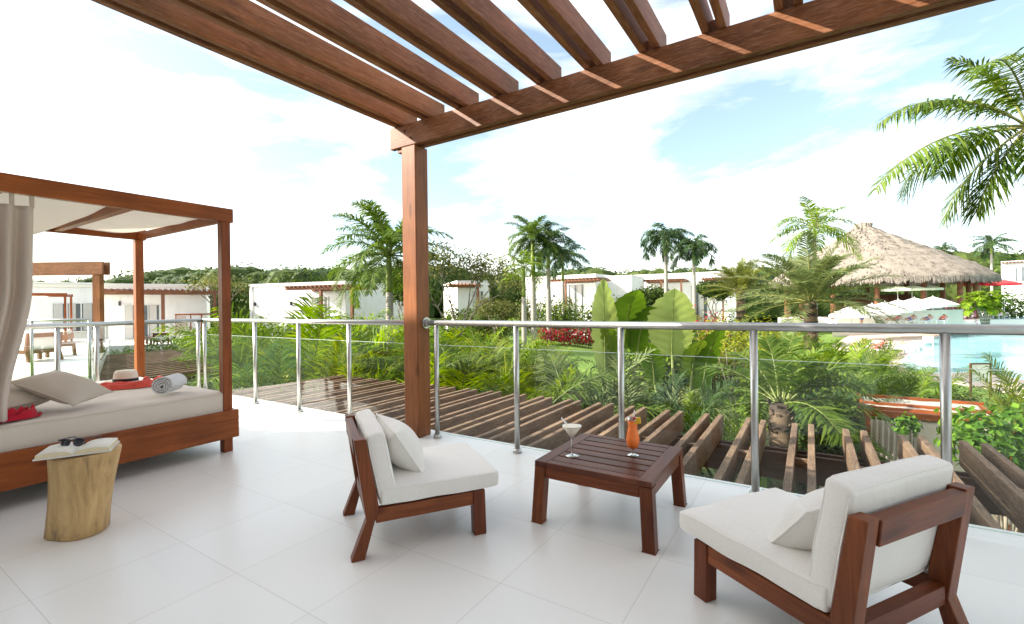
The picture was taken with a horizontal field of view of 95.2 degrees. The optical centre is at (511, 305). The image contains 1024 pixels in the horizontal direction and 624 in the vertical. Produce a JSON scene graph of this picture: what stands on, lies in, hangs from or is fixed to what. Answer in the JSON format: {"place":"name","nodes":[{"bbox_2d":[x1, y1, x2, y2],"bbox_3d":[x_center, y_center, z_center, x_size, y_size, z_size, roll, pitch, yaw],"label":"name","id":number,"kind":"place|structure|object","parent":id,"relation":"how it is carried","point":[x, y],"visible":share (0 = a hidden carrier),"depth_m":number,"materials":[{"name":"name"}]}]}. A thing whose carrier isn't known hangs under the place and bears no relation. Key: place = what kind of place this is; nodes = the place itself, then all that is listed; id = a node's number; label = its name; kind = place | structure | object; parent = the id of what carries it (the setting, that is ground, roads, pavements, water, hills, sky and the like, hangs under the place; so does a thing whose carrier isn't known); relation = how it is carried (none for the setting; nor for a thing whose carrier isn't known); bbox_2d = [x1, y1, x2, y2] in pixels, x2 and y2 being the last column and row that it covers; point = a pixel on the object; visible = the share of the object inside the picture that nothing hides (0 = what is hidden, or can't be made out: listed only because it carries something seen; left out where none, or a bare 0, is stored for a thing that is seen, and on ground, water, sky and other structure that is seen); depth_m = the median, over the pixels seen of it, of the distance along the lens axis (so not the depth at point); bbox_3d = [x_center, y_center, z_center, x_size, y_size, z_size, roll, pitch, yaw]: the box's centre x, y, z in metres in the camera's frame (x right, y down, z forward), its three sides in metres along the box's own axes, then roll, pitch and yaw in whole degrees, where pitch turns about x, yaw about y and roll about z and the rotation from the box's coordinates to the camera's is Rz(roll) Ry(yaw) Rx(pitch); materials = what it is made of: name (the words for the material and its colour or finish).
{"place":"outdoors","nodes":[
{"label":"outdoors","id":0,"kind":"place"},
{"bbox_2d":[11,338,110,380],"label":"neighbour terrace","id":1,"kind":"structure","parent":0,"point":[77,364],"depth_m":11.68,"materials":[{"name":"paint"}]},
{"bbox_2d":[18,332,63,362],"bbox_3d":[-12.300,1.036,12.005,0.947,0.750,0.753,-1,0,14],"label":"lounge chair","id":2,"kind":"object","parent":1,"relation":"on","point":[46,340],"visible":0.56,"depth_m":11.87,"materials":[{"name":"white fabric"}]},
{"bbox_2d":[32,293,73,341],"bbox_3d":[-18.819,0.511,18.490,1.994,1.971,1.814,-1,0,-37],"label":"daybed","id":3,"kind":"object","parent":1,"relation":"on","point":[68,336],"visible":0.22,"depth_m":18.39,"materials":[{"name":"brown wood"}]},
{"bbox_2d":[25,318,107,380],"bbox_3d":[-10.755,0.832,10.816,1.935,1.119,7.934,-1,0,-39],"label":"balustrade","id":4,"kind":"object","parent":1,"relation":"on","point":[31,331],"visible":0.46,"depth_m":8.57,"materials":[{"name":"metal"}]},
{"bbox_2d":[33,261,109,352],"bbox_3d":[-14.120,0.071,14.080,3.833,2.728,0.280,-1,0,0],"label":"pergola","id":5,"kind":"object","parent":1,"relation":"on","point":[97,270],"visible":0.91,"depth_m":13.94,"materials":[{"name":"brown wood"}]},
{"bbox_2d":[0,0,1023,281],"label":"sky","id":6,"kind":"structure","parent":0,"point":[93,94],"materials":[{"name":"white"}]},
{"bbox_2d":[186,313,1023,487],"bbox_3d":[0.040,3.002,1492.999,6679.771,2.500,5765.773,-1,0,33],"label":"lawn ground","id":7,"kind":"structure","parent":0,"point":[827,337],"depth_m":29.72,"materials":[{"name":"plant"}]},
{"bbox_2d":[25,282,92,337],"bbox_3d":[-23.850,1.497,23.603,4.881,5.129,6.170,-1,0,-42],"label":"bungalow","id":8,"kind":"object","parent":7,"relation":"on","point":[53,307],"visible":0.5,"depth_m":22.04,"materials":[{"name":"paint"}]},
{"bbox_2d":[52,302,92,331],"bbox_3d":[-20.866,0.564,22.284,1.530,1.418,0.060,-1,0,-42],"label":"window","id":9,"kind":"structure","parent":8,"relation":"in","point":[79,310],"depth_m":22.31,"materials":[{"name":"white glass"}]},
{"bbox_2d":[100,349,218,384],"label":"slatted roof","id":10,"kind":"structure","parent":7,"relation":"on","point":[158,362],"depth_m":14.26,"materials":[{"name":"brown wood"}]},
{"bbox_2d":[104,283,217,354],"bbox_3d":[-24.557,1.656,33.757,8.275,6.330,14.030,-1,0,-31],"label":"bungalow","id":11,"kind":"object","parent":7,"relation":"on","point":[165,301],"visible":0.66,"depth_m":31.76,"materials":[{"name":"paint"}]},
{"bbox_2d":[124,304,159,339],"bbox_3d":[-25.348,1.102,32.058,1.955,2.358,0.060,-1,0,-31],"label":"window","id":12,"kind":"structure","parent":11,"relation":"in","point":[151,311],"depth_m":32.17,"materials":[{"name":"white glass"}]},
{"bbox_2d":[180,271,255,324],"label":"leafy tree","id":13,"kind":"object","parent":7,"relation":"on","point":[207,283],"visible":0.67,"depth_m":32.38,"materials":[{"name":"green plant"}]},
{"bbox_2d":[249,281,403,340],"bbox_3d":[-14.262,1.684,37.550,11.951,6.906,10.780,-1,0,19],"label":"bungalow","id":14,"kind":"object","parent":7,"relation":"on","point":[273,299],"visible":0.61,"depth_m":35.92,"materials":[{"name":"paint"}]},
{"bbox_2d":[380,276,442,325],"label":"leafy tree","id":15,"kind":"object","parent":7,"relation":"on","point":[398,296],"visible":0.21,"depth_m":29.46,"materials":[{"name":"green plant"}]},
{"bbox_2d":[443,280,489,328],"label":"bungalow","id":16,"kind":"object","parent":7,"relation":"on","point":[459,297],"visible":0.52,"depth_m":46.40,"materials":[{"name":"paint"}]},
{"bbox_2d":[449,301,513,343],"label":"shrub","id":17,"kind":"object","parent":7,"relation":"on","point":[505,331],"visible":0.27,"depth_m":35.41,"materials":[{"name":"green plant"}]},
{"bbox_2d":[473,294,518,349],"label":"leafy tree","id":18,"kind":"object","parent":7,"relation":"on","point":[491,307],"visible":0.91,"depth_m":31.26,"materials":[{"name":"green plant"}]},
{"bbox_2d":[498,250,552,347],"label":"palm tree","id":19,"kind":"object","parent":7,"relation":"on","point":[525,268],"visible":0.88,"depth_m":33.83,"materials":[{"name":"green plant"}]},
{"bbox_2d":[33,247,1023,328],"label":"woods","id":20,"kind":"object","parent":7,"relation":"on","point":[251,275],"visible":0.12,"depth_m":82.22,"materials":[{"name":"green plant"}]},
{"bbox_2d":[506,215,565,343],"bbox_3d":[1.794,-1.887,35.954,4.796,10.238,5.010,-1,0,-4],"label":"palm tree","id":21,"kind":"object","parent":7,"relation":"on","point":[532,229],"visible":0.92,"depth_m":35.79,"materials":[{"name":"green plant"}]},
{"bbox_2d":[511,220,578,344],"bbox_3d":[2.669,-1.630,36.967,5.545,9.657,5.734,-1,0,41],"label":"palm tree","id":22,"kind":"object","parent":7,"relation":"on","point":[546,250],"visible":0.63,"depth_m":36.74,"materials":[{"name":"green plant"}]},
{"bbox_2d":[513,292,581,336],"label":"shrub","id":23,"kind":"object","parent":7,"relation":"on","point":[529,312],"visible":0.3,"depth_m":43.60,"materials":[{"name":"green plant"}]},
{"bbox_2d":[541,241,589,320],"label":"palm tree","id":24,"kind":"object","parent":7,"relation":"on","point":[560,264],"visible":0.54,"depth_m":41.47,"materials":[{"name":"green plant"}]},
{"bbox_2d":[537,327,593,346],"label":"flowering shrub","id":25,"kind":"object","parent":7,"relation":"on","point":[567,337],"visible":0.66,"depth_m":36.73,"materials":[{"name":"red plant"}]},
{"bbox_2d":[526,274,610,336],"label":"bungalow","id":26,"kind":"object","parent":7,"relation":"on","point":[581,289],"visible":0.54,"depth_m":51.18,"materials":[{"name":"paint"}]},
{"bbox_2d":[564,284,583,320],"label":"window","id":27,"kind":"structure","parent":26,"relation":"in","point":[576,291],"depth_m":51.16,"materials":[{"name":"white glass"}]},
{"bbox_2d":[536,296,648,344],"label":"shrub","id":28,"kind":"object","parent":7,"relation":"on","point":[575,314],"visible":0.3,"depth_m":40.30,"materials":[{"name":"green plant"}]},
{"bbox_2d":[602,275,643,301],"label":"bungalow","id":29,"kind":"object","parent":7,"relation":"on","point":[620,285],"visible":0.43,"depth_m":50.72,"materials":[{"name":"paint"}]},
{"bbox_2d":[232,375,1023,532],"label":"pergola","id":30,"kind":"object","parent":7,"relation":"on","point":[993,476],"visible":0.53,"depth_m":5.26,"materials":[{"name":"brown wood"}]},
{"bbox_2d":[628,282,672,342],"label":"leafy tree","id":31,"kind":"object","parent":7,"relation":"on","point":[652,294],"visible":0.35,"depth_m":40.83,"materials":[{"name":"green plant"}]},
{"bbox_2d":[616,330,714,403],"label":"shrub","id":32,"kind":"object","parent":7,"relation":"on","point":[677,365],"visible":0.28,"depth_m":17.46,"materials":[{"name":"green plant"}]},
{"bbox_2d":[639,222,694,292],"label":"palm tree","id":33,"kind":"object","parent":7,"relation":"on","point":[667,235],"visible":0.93,"depth_m":39.85,"materials":[{"name":"green plant"}]},
{"bbox_2d":[635,271,735,334],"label":"bungalow","id":34,"kind":"object","parent":7,"relation":"on","point":[681,282],"visible":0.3,"depth_m":54.99,"materials":[{"name":"paint"}]},
{"bbox_2d":[669,233,719,321],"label":"palm tree","id":35,"kind":"object","parent":7,"relation":"on","point":[699,254],"visible":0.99,"depth_m":37.76,"materials":[{"name":"green plant"}]},
{"bbox_2d":[696,278,734,320],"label":"leafy tree","id":36,"kind":"object","parent":7,"relation":"on","point":[700,286],"visible":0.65,"depth_m":38.99,"materials":[{"name":"green plant"}]},
{"bbox_2d":[679,335,774,394],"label":"hedge","id":37,"kind":"object","parent":7,"relation":"on","point":[717,375],"visible":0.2,"depth_m":18.84,"materials":[{"name":"green plant"}]},
{"bbox_2d":[701,257,778,352],"bbox_3d":[15.178,0.214,31.083,5.247,6.980,5.254,-1,0,33],"label":"palm tree","id":38,"kind":"object","parent":7,"relation":"on","point":[740,285],"visible":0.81,"depth_m":30.72,"materials":[{"name":"green plant"}]},
{"bbox_2d":[691,313,823,366],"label":"shrub","id":39,"kind":"object","parent":7,"relation":"on","point":[739,338],"visible":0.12,"depth_m":25.84,"materials":[{"name":"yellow plant"}]},
{"bbox_2d":[697,334,911,491],"bbox_3d":[5.375,2.449,8.735,2.610,3.765,3.560,-1,0,-21],"label":"palm tree","id":40,"kind":"object","parent":7,"relation":"on","point":[787,380],"visible":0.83,"depth_m":8.40,"materials":[{"name":"green plant"}]},
{"bbox_2d":[767,429,856,494],"bbox_3d":[-2.766,3.874,19.052,30.119,0.768,18.477,-1,0,44],"label":"planting bed","id":41,"kind":"object","parent":7,"relation":"on","point":[802,491],"depth_m":10.53,"materials":[{"name":"soil"}]},
{"bbox_2d":[152,292,403,390],"bbox_3d":[-6.203,2.415,13.535,10.328,5.773,10.263,-1,0,-43],"label":"palm bush","id":42,"kind":"object","parent":41,"relation":"on","point":[307,309],"visible":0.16,"depth_m":12.19,"materials":[{"name":"green plant"}]},
{"bbox_2d":[186,338,374,391],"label":"palm bush","id":43,"kind":"object","parent":41,"relation":"on","point":[290,365],"visible":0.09,"depth_m":10.51,"materials":[{"name":"green plant"}]},
{"bbox_2d":[233,332,404,391],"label":"palm bush","id":44,"kind":"object","parent":41,"relation":"on","point":[323,372],"visible":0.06,"depth_m":10.28,"materials":[{"name":"green plant"}]},
{"bbox_2d":[232,328,513,400],"bbox_3d":[-3.648,2.934,10.571,8.459,4.726,8.721,-1,0,-18],"label":"palm bush","id":45,"kind":"object","parent":41,"relation":"on","point":[362,348],"visible":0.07,"depth_m":11.62,"materials":[{"name":"green plant"}]},
{"bbox_2d":[320,198,457,349],"bbox_3d":[-5.393,-0.228,21.115,6.356,8.599,5.996,-1,0,34],"label":"palm tree","id":46,"kind":"object","parent":41,"relation":"on","point":[390,238],"visible":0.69,"depth_m":20.40,"materials":[{"name":"green plant"}]},
{"bbox_2d":[304,341,497,389],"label":"palm bush","id":47,"kind":"object","parent":41,"relation":"on","point":[335,347],"visible":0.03,"depth_m":9.75,"materials":[{"name":"green plant"}]},
{"bbox_2d":[252,327,561,383],"bbox_3d":[-2.309,2.858,12.817,8.533,4.768,8.797,-1,0,1],"label":"palm bush","id":48,"kind":"object","parent":41,"relation":"on","point":[391,375],"visible":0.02,"depth_m":11.65,"materials":[{"name":"green plant"}]},
{"bbox_2d":[354,318,543,392],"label":"palm bush","id":49,"kind":"object","parent":41,"relation":"on","point":[443,336],"visible":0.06,"depth_m":14.13,"materials":[{"name":"green plant"}]},
{"bbox_2d":[391,236,535,339],"bbox_3d":[-2.114,0.589,19.933,5.724,6.911,4.935,-1,0,-20],"label":"leafy tree","id":50,"kind":"object","parent":41,"relation":"on","point":[483,265],"visible":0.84,"depth_m":20.03,"materials":[{"name":"green plant"}]},
{"bbox_2d":[387,331,562,402],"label":"palm bush","id":51,"kind":"object","parent":41,"relation":"on","point":[450,381],"visible":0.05,"depth_m":10.90,"materials":[{"name":"green plant"}]},
{"bbox_2d":[398,326,583,386],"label":"palm bush","id":52,"kind":"object","parent":41,"relation":"on","point":[523,356],"visible":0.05,"depth_m":14.65,"materials":[{"name":"green plant"}]},
{"bbox_2d":[357,338,671,422],"bbox_3d":[-0.921,2.977,9.066,8.021,4.482,8.270,-1,0,-18],"label":"palm bush","id":53,"kind":"object","parent":41,"relation":"on","point":[580,382],"visible":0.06,"depth_m":9.86,"materials":[{"name":"green plant"}]},
{"bbox_2d":[468,361,588,404],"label":"palm bush","id":54,"kind":"object","parent":41,"relation":"on","point":[556,380],"visible":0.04,"depth_m":9.23,"materials":[{"name":"green plant"}]},
{"bbox_2d":[453,342,614,407],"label":"palm bush","id":55,"kind":"object","parent":41,"relation":"on","point":[507,377],"visible":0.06,"depth_m":9.12,"materials":[{"name":"green plant"}]},
{"bbox_2d":[591,278,656,391],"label":"banana plant","id":56,"kind":"object","parent":41,"relation":"on","point":[629,306],"visible":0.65,"depth_m":12.81,"materials":[{"name":"green plant"}]},
{"bbox_2d":[532,345,717,478],"bbox_3d":[1.472,3.239,8.617,6.620,4.788,6.578,-1,0,6],"label":"palm bush","id":57,"kind":"object","parent":41,"relation":"on","point":[551,348],"visible":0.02,"depth_m":9.71,"materials":[{"name":"green plant"}]},
{"bbox_2d":[556,354,766,484],"bbox_3d":[2.427,3.225,9.408,5.268,4.794,5.302,-1,0,-40],"label":"palm bush","id":58,"kind":"object","parent":41,"relation":"on","point":[640,399],"visible":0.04,"depth_m":8.54,"materials":[{"name":"green plant"}]},
{"bbox_2d":[559,356,798,493],"bbox_3d":[2.601,3.197,8.586,4.263,4.586,4.228,-1,0,2],"label":"palm bush","id":59,"kind":"object","parent":41,"relation":"on","point":[664,396],"visible":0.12,"depth_m":8.90,"materials":[{"name":"green plant"}]},
{"bbox_2d":[640,288,725,415],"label":"banana plant","id":60,"kind":"object","parent":41,"relation":"on","point":[674,305],"visible":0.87,"depth_m":11.92,"materials":[{"name":"green plant"}]},
{"bbox_2d":[657,389,740,476],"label":"palm bush","id":61,"kind":"object","parent":41,"relation":"on","point":[693,405],"visible":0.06,"depth_m":8.49,"materials":[{"name":"green plant"}]},
{"bbox_2d":[767,382,864,486],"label":"shrub","id":62,"kind":"object","parent":41,"relation":"on","point":[803,437],"visible":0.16,"depth_m":10.34,"materials":[{"name":"green plant"}]},
{"bbox_2d":[737,361,903,492],"bbox_3d":[7.345,3.204,11.219,3.582,4.203,3.552,-1,0,20],"label":"palm bush","id":63,"kind":"object","parent":41,"relation":"on","point":[840,393],"visible":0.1,"depth_m":10.57,"materials":[{"name":"green plant"}]},
{"bbox_2d":[740,332,918,399],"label":"palm bush","id":64,"kind":"object","parent":41,"relation":"on","point":[857,351],"visible":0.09,"depth_m":15.35,"materials":[{"name":"green plant"}]},
{"bbox_2d":[742,348,939,423],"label":"palm bush","id":65,"kind":"object","parent":41,"relation":"on","point":[885,373],"visible":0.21,"depth_m":13.50,"materials":[{"name":"green plant"}]},
{"bbox_2d":[830,354,979,422],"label":"palm bush","id":66,"kind":"object","parent":41,"relation":"on","point":[914,386],"visible":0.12,"depth_m":13.14,"materials":[{"name":"green plant"}]},
{"bbox_2d":[872,380,997,422],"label":"shrub","id":67,"kind":"object","parent":41,"relation":"on","point":[967,396],"visible":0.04,"depth_m":12.39,"materials":[{"name":"green plant"}]},
{"bbox_2d":[857,393,1020,532],"bbox_3d":[8.279,3.074,9.381,2.168,2.140,1.972,-1,0,33],"label":"daybed","id":68,"kind":"object","parent":41,"relation":"on","point":[920,409],"visible":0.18,"depth_m":9.02,"materials":[{"name":"brown wood"}]},
{"bbox_2d":[966,352,1023,454],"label":"palm bush","id":69,"kind":"object","parent":41,"relation":"on","point":[1011,395],"visible":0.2,"depth_m":9.16,"materials":[{"name":"green plant"}]},
{"bbox_2d":[716,230,908,353],"bbox_3d":[13.984,0.196,21.995,7.792,7.048,7.761,-1,0,33],"label":"palm tree","id":70,"kind":"object","parent":7,"relation":"on","point":[814,276],"visible":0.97,"depth_m":21.37,"materials":[{"name":"green plant"}]},
{"bbox_2d":[765,196,863,320],"bbox_3d":[18.755,-1.482,29.005,4.795,10.280,5.382,-1,0,-25],"label":"palm tree","id":71,"kind":"object","parent":7,"relation":"on","point":[818,220],"visible":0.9,"depth_m":28.78,"materials":[{"name":"green plant"}]},
{"bbox_2d":[891,411,923,446],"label":"clusia bush","id":72,"kind":"object","parent":7,"relation":"on","point":[911,423],"visible":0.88,"depth_m":6.57,"materials":[{"name":"green plant"}]},
{"bbox_2d":[864,47,1023,234],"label":"palm tree","id":73,"kind":"object","parent":7,"relation":"on","point":[963,145],"visible":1,"depth_m":9.68,"materials":[{"name":"green plant"}]},
{"bbox_2d":[899,335,1023,380],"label":"pool coping","id":74,"kind":"object","parent":7,"relation":"on","point":[914,349],"visible":0.11,"depth_m":24.17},
{"bbox_2d":[933,402,1023,531],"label":"clusia bush","id":75,"kind":"object","parent":7,"relation":"on","point":[1000,429],"visible":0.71,"depth_m":5.72,"materials":[{"name":"green plant"}]},
{"bbox_2d":[965,233,1019,290],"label":"palm tree","id":76,"kind":"object","parent":7,"relation":"on","point":[987,247],"visible":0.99,"depth_m":77.89,"materials":[{"name":"green plant"}]},
{"bbox_2d":[972,286,1023,317],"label":"shrub","id":77,"kind":"object","parent":7,"relation":"on","point":[1019,307],"visible":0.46,"depth_m":59.69,"materials":[{"name":"green plant"}]},
{"bbox_2d":[1001,260,1023,313],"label":"bungalow","id":78,"kind":"object","parent":7,"relation":"on","point":[1012,270],"visible":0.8,"depth_m":65.08,"materials":[{"name":"paint"}]},
{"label":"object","id":79,"kind":"object","parent":7,"relation":"on","visible":0},
{"bbox_2d":[0,395,1023,623],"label":"terrace floor","id":80,"kind":"structure","parent":79,"relation":"on","point":[255,526],"depth_m":2.36,"materials":[{"name":"white tile"}]},
{"bbox_2d":[43,443,121,541],"bbox_3d":[-2.422,1.048,2.657,0.350,0.470,0.317,-1,0,33],"label":"stump table","id":81,"kind":"object","parent":80,"relation":"on","point":[80,494],"visible":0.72,"depth_m":2.55,"materials":[{"name":"brown wood"}]},
{"bbox_2d":[32,438,119,460],"bbox_3d":[-2.430,0.798,2.624,0.316,0.033,0.225,-1,0,-30],"label":"open book","id":82,"kind":"object","parent":81,"relation":"on","point":[100,445],"visible":0.91,"depth_m":2.58,"materials":[{"name":"paper"}]},
{"bbox_2d":[23,318,202,386],"bbox_3d":[-5.103,0.757,5.037,0.078,1.122,3.908,-1,0,16],"label":"balustrade","id":83,"kind":"object","parent":80,"relation":"on","point":[58,326],"visible":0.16,"depth_m":5.56,"materials":[{"name":"metal"}]},
{"bbox_2d":[0,172,238,491],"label":"daybed","id":84,"kind":"object","parent":80,"relation":"on","point":[142,423],"visible":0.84,"depth_m":3.57,"materials":[{"name":"brown wood"}]},
{"bbox_2d":[0,404,42,422],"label":"red cloth","id":85,"kind":"object","parent":84,"relation":"on","point":[20,413],"visible":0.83,"depth_m":3.10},
{"bbox_2d":[8,384,49,409],"bbox_3d":[-3.608,0.660,3.281,0.508,0.207,0.448,5,5,7],"label":"bed pillow","id":86,"kind":"object","parent":84,"relation":"on","point":[18,397],"visible":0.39,"depth_m":3.26,"materials":[{"name":"fabric"}]},
{"bbox_2d":[11,370,113,405],"bbox_3d":[-3.323,0.605,3.467,0.447,0.171,0.419,24,-1,-9],"label":"bed pillow","id":87,"kind":"object","parent":84,"relation":"on","point":[63,387],"visible":1,"depth_m":3.36,"materials":[{"name":"fabric"}]},
{"bbox_2d":[100,375,162,389],"bbox_3d":[-3.588,0.722,4.441,0.487,0.070,0.828,-1,0,33],"label":"beach wrap","id":88,"kind":"object","parent":84,"relation":"on","point":[146,381],"visible":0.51,"depth_m":4.27,"materials":[{"name":"red fabric"}]},
{"bbox_2d":[151,373,186,393],"bbox_3d":[-2.932,0.667,4.004,0.161,0.140,0.245,-21,3,-9],"label":"rolled towel","id":89,"kind":"object","parent":84,"relation":"on","point":[167,384],"visible":1,"depth_m":3.91,"materials":[{"name":"fabric"}]},
{"bbox_2d":[202,318,403,417],"bbox_3d":[-2.783,0.727,5.780,4.265,1.122,0.077,-1,0,33],"label":"balustrade","id":90,"kind":"object","parent":80,"relation":"on","point":[298,322],"visible":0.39,"depth_m":5.63,"materials":[{"name":"metal"}]},
{"bbox_2d":[343,409,498,562],"bbox_3d":[-0.554,0.946,2.733,0.790,0.625,0.628,-1,0,-24],"label":"lounge chair","id":91,"kind":"object","parent":80,"relation":"on","point":[455,475],"visible":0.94,"depth_m":2.48,"materials":[{"name":"fabric"}]},
{"bbox_2d":[376,413,424,471],"bbox_3d":[-0.648,0.804,2.714,0.203,0.338,0.411,-36,20,-23],"label":"throw pillow","id":92,"kind":"object","parent":91,"relation":"on","point":[405,448],"visible":0.82,"depth_m":2.58,"materials":[{"name":"white fabric"}]},
{"bbox_2d":[91,0,995,437],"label":"pergola","id":93,"kind":"object","parent":80,"relation":"on","point":[253,34],"visible":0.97,"depth_m":3.24,"materials":[{"name":"brown wood"}]},
{"bbox_2d":[530,433,687,555],"bbox_3d":[0.600,1.068,2.816,0.720,0.352,0.720,-1,0,33],"label":"coffee table","id":94,"kind":"object","parent":80,"relation":"on","point":[605,463],"visible":0.97,"depth_m":2.67,"materials":[{"name":"brown wood"}]},
{"bbox_2d":[626,410,640,456],"bbox_3d":[0.723,0.756,2.784,0.085,0.268,0.078,-1,0,8],"label":"hurricane glass","id":95,"kind":"object","parent":94,"relation":"on","point":[632,438],"visible":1,"depth_m":2.76,"materials":[{"name":"orange glass"}]},
{"bbox_2d":[422,317,1023,536],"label":"balustrade","id":96,"kind":"object","parent":80,"relation":"on","point":[944,331],"visible":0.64,"depth_m":3.00,"materials":[{"name":"metal"}]},
{"bbox_2d":[679,455,974,623],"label":"lounge chair","id":97,"kind":"object","parent":80,"relation":"on","point":[880,527],"visible":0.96,"depth_m":1.60,"materials":[{"name":"fabric"}]},
{"bbox_2d":[768,488,823,549],"bbox_3d":[1.176,0.811,1.773,0.406,0.328,0.193,-6,44,-18],"label":"throw pillow","id":98,"kind":"object","parent":97,"relation":"on","point":[795,526],"visible":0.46,"depth_m":1.69,"materials":[{"name":"white fabric"}]},
{"bbox_2d":[832,333,1023,397],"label":"pool deck","id":99,"kind":"structure","parent":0,"point":[897,338],"depth_m":42.22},
{"bbox_2d":[832,311,1023,336],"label":"pool deck","id":100,"kind":"structure","parent":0,"point":[992,321],"depth_m":52.38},
{"bbox_2d":[767,222,1002,323],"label":"palapa","id":101,"kind":"structure","parent":100,"relation":"on","point":[910,262],"depth_m":53.78,"materials":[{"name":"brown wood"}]},
{"bbox_2d":[835,310,962,323],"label":"wall","id":102,"kind":"structure","parent":100,"relation":"on","point":[955,316],"depth_m":47.50,"materials":[{"name":"paint"}]},
{"bbox_2d":[956,289,1013,323],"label":"potted plant","id":103,"kind":"object","parent":100,"relation":"on","point":[983,301],"visible":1,"depth_m":44.62,"materials":[{"name":"green plant"}]},
{"bbox_2d":[902,334,1023,378],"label":"pool water","id":104,"kind":"structure","parent":0,"point":[966,349],"depth_m":31.59,"materials":[{"name":"liquid"}]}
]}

